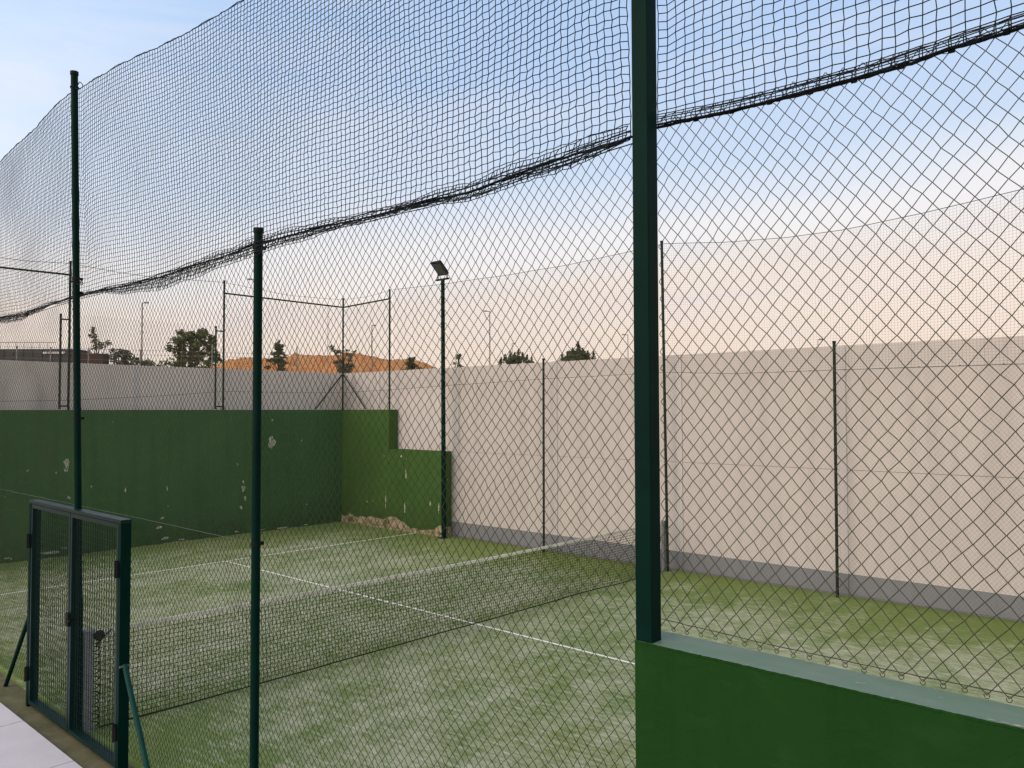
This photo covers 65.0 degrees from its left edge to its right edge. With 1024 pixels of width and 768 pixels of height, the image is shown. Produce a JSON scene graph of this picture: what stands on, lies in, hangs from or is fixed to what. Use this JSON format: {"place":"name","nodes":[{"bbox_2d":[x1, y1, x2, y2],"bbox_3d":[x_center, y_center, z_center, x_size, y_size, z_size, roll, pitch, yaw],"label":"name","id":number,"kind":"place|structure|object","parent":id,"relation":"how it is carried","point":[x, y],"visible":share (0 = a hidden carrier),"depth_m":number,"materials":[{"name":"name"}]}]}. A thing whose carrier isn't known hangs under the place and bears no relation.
{"place":"outdoors","nodes":[
{"label":"outdoors","id":0,"kind":"place"},
{"bbox_2d":[0,703,81,767],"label":"paved walk","id":1,"kind":"structure","parent":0,"point":[23,744],"depth_m":7.02,"materials":[{"name":"grey concrete"}]},
{"bbox_2d":[0,342,108,363],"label":"building","id":2,"kind":"structure","parent":0,"point":[53,355],"depth_m":50.57,"materials":[{"name":"grey concrete"}]},
{"bbox_2d":[0,672,133,767],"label":"dirt strip","id":3,"kind":"object","parent":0,"point":[12,696],"visible":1,"depth_m":7.51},
{"bbox_2d":[210,352,434,372],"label":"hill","id":4,"kind":"structure","parent":0,"point":[374,369],"depth_m":122.30,"materials":[{"name":"orange soil"}]},
{"bbox_2d":[0,522,1023,767],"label":"court turf","id":5,"kind":"structure","parent":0,"point":[932,660],"depth_m":10.06,"materials":[{"name":"green carpet"}]},
{"bbox_2d":[1,533,412,594],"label":"service line","id":6,"kind":"object","parent":5,"relation":"on","point":[223,561],"visible":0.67,"depth_m":15.89,"materials":[{"name":"white paint"}]},
{"bbox_2d":[0,0,660,767],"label":"chain link fence","id":7,"kind":"object","parent":5,"relation":"on","point":[646,358],"visible":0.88,"depth_m":4.94,"materials":[{"name":"green metal"}]},
{"bbox_2d":[3,499,149,767],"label":"gate","id":8,"kind":"structure","parent":7,"relation":"attached to","point":[123,697],"depth_m":7.32,"materials":[{"name":"green metal"}]},
{"bbox_2d":[0,0,631,323],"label":"netting","id":9,"kind":"object","parent":7,"relation":"attached to","point":[18,173],"visible":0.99,"depth_m":5.45,"materials":[{"name":"black fabric"}]},
{"bbox_2d":[82,520,665,732],"bbox_3d":[-0.553,2.869,11.104,0.210,0.928,10.082,-2,-3,42],"label":"court net","id":10,"kind":"object","parent":5,"relation":"on","point":[662,547],"visible":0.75,"depth_m":9.66,"materials":[{"name":"black fabric"}]},
{"bbox_2d":[342,410,450,536],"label":"court wall","id":11,"kind":"structure","parent":5,"relation":"on","point":[430,479],"depth_m":20.34,"materials":[{"name":"paint"}]},
{"bbox_2d":[226,561,634,663],"bbox_3d":[-0.520,3.332,11.171,13.880,0.001,0.042,-2,-3,42],"label":"line","id":12,"kind":"object","parent":5,"relation":"on","point":[455,618],"visible":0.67,"depth_m":11.23,"materials":[{"name":"white paint"}]},
{"bbox_2d":[431,260,449,538],"bbox_3d":[-1.696,0.353,18.818,0.420,6.478,0.322,-2,-3,42],"label":"lamp post","id":13,"kind":"object","parent":5,"relation":"on","point":[443,418],"visible":0.77,"depth_m":18.82,"materials":[{"name":"black metal"}]},
{"bbox_2d":[344,241,1023,621],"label":"chain link fence","id":14,"kind":"object","parent":5,"relation":"on","point":[666,435],"visible":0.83,"depth_m":13.85,"materials":[{"name":"metal"}]},
{"bbox_2d":[392,189,1023,388],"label":"netting","id":15,"kind":"object","parent":14,"relation":"attached to","point":[744,330],"visible":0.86,"depth_m":13.76,"materials":[{"name":"metal"}]},
{"bbox_2d":[0,0,1023,367],"label":"sky","id":16,"kind":"structure","parent":0,"point":[41,41],"materials":[{"name":"blue"}]},
{"label":"ground","id":17,"kind":"structure","parent":0,"visible":0},
{"bbox_2d":[87,327,115,359],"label":"tree","id":18,"kind":"object","parent":17,"relation":"on","point":[95,345],"visible":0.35,"depth_m":62.20,"materials":[{"name":"green plant"}]},
{"bbox_2d":[110,348,141,364],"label":"bush","id":19,"kind":"object","parent":17,"relation":"on","point":[121,353],"visible":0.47,"depth_m":53.91,"materials":[{"name":"green plant"}]},
{"bbox_2d":[141,302,146,359],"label":"street lamp","id":20,"kind":"object","parent":17,"relation":"on","point":[141,330],"visible":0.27,"depth_m":59.15,"materials":[{"name":"grey metal"}]},
{"bbox_2d":[138,358,163,365],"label":"bush","id":21,"kind":"object","parent":17,"relation":"on","point":[151,361],"visible":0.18,"depth_m":54.66,"materials":[{"name":"green plant"}]},
{"bbox_2d":[4,343,302,371],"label":"bushes","id":22,"kind":"object","parent":17,"relation":"on","point":[16,351],"visible":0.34,"depth_m":47.09,"materials":[{"name":"green plant"}]},
{"bbox_2d":[0,410,341,563],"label":"court wall","id":23,"kind":"structure","parent":17,"relation":"on","point":[32,432],"depth_m":18.29,"materials":[{"name":"paint"}]},
{"bbox_2d":[0,258,390,409],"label":"chain link fence","id":24,"kind":"object","parent":23,"relation":"on","point":[214,381],"visible":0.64,"depth_m":19.26,"materials":[{"name":"metal"}]},
{"bbox_2d":[0,360,345,409],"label":"perimeter wall","id":25,"kind":"structure","parent":17,"relation":"on","point":[173,389],"depth_m":18.52,"materials":[{"name":"white paint"}]},
{"bbox_2d":[159,328,222,368],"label":"tree","id":26,"kind":"object","parent":17,"relation":"on","point":[196,344],"visible":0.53,"depth_m":55.76,"materials":[{"name":"green plant"}]},
{"bbox_2d":[266,339,288,370],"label":"tree","id":27,"kind":"object","parent":17,"relation":"on","point":[277,355],"visible":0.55,"depth_m":71.80,"materials":[{"name":"green plant"}]},
{"bbox_2d":[328,344,356,372],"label":"tree","id":28,"kind":"object","parent":17,"relation":"on","point":[347,359],"visible":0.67,"depth_m":73.18,"materials":[{"name":"green plant"}]},
{"bbox_2d":[371,325,373,368],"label":"street lamp","id":29,"kind":"object","parent":17,"relation":"on","point":[371,345],"visible":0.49,"depth_m":78.94,"materials":[{"name":"grey metal"}]},
{"bbox_2d":[402,357,422,369],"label":"tree","id":30,"kind":"object","parent":17,"relation":"on","point":[413,366],"visible":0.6,"depth_m":89.16,"materials":[{"name":"green plant"}]},
{"bbox_2d":[452,354,463,366],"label":"tree","id":31,"kind":"object","parent":17,"relation":"on","point":[458,357],"visible":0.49,"depth_m":89.73,"materials":[{"name":"green plant"}]},
{"bbox_2d":[484,310,489,364],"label":"street lamp","id":32,"kind":"object","parent":17,"relation":"on","point":[489,335],"visible":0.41,"depth_m":75.15,"materials":[{"name":"grey metal"}]},
{"bbox_2d":[497,350,534,364],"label":"tree","id":33,"kind":"object","parent":17,"relation":"on","point":[509,358],"visible":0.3,"depth_m":79.87,"materials":[{"name":"green plant"}]},
{"bbox_2d":[558,342,595,360],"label":"tree","id":34,"kind":"object","parent":17,"relation":"on","point":[583,356],"visible":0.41,"depth_m":79.20,"materials":[{"name":"green plant"}]},
{"bbox_2d":[346,336,1023,621],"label":"perimeter wall","id":35,"kind":"structure","parent":17,"relation":"on","point":[955,387],"depth_m":13.67,"materials":[{"name":"white paint"}]},
{"bbox_2d":[635,631,1023,767],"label":"wall","id":36,"kind":"structure","parent":17,"relation":"on","point":[700,703],"depth_m":2.92,"materials":[{"name":"paint"}]},
{"bbox_2d":[657,22,1023,702],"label":"chain link fence","id":37,"kind":"object","parent":36,"relation":"on","point":[846,373],"visible":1,"depth_m":2.99,"materials":[{"name":"grey metal"}]},
{"bbox_2d":[657,0,1023,128],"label":"netting","id":38,"kind":"object","parent":37,"relation":"attached to","point":[1009,30],"visible":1,"depth_m":3.13,"materials":[{"name":"black fabric"}]}
]}

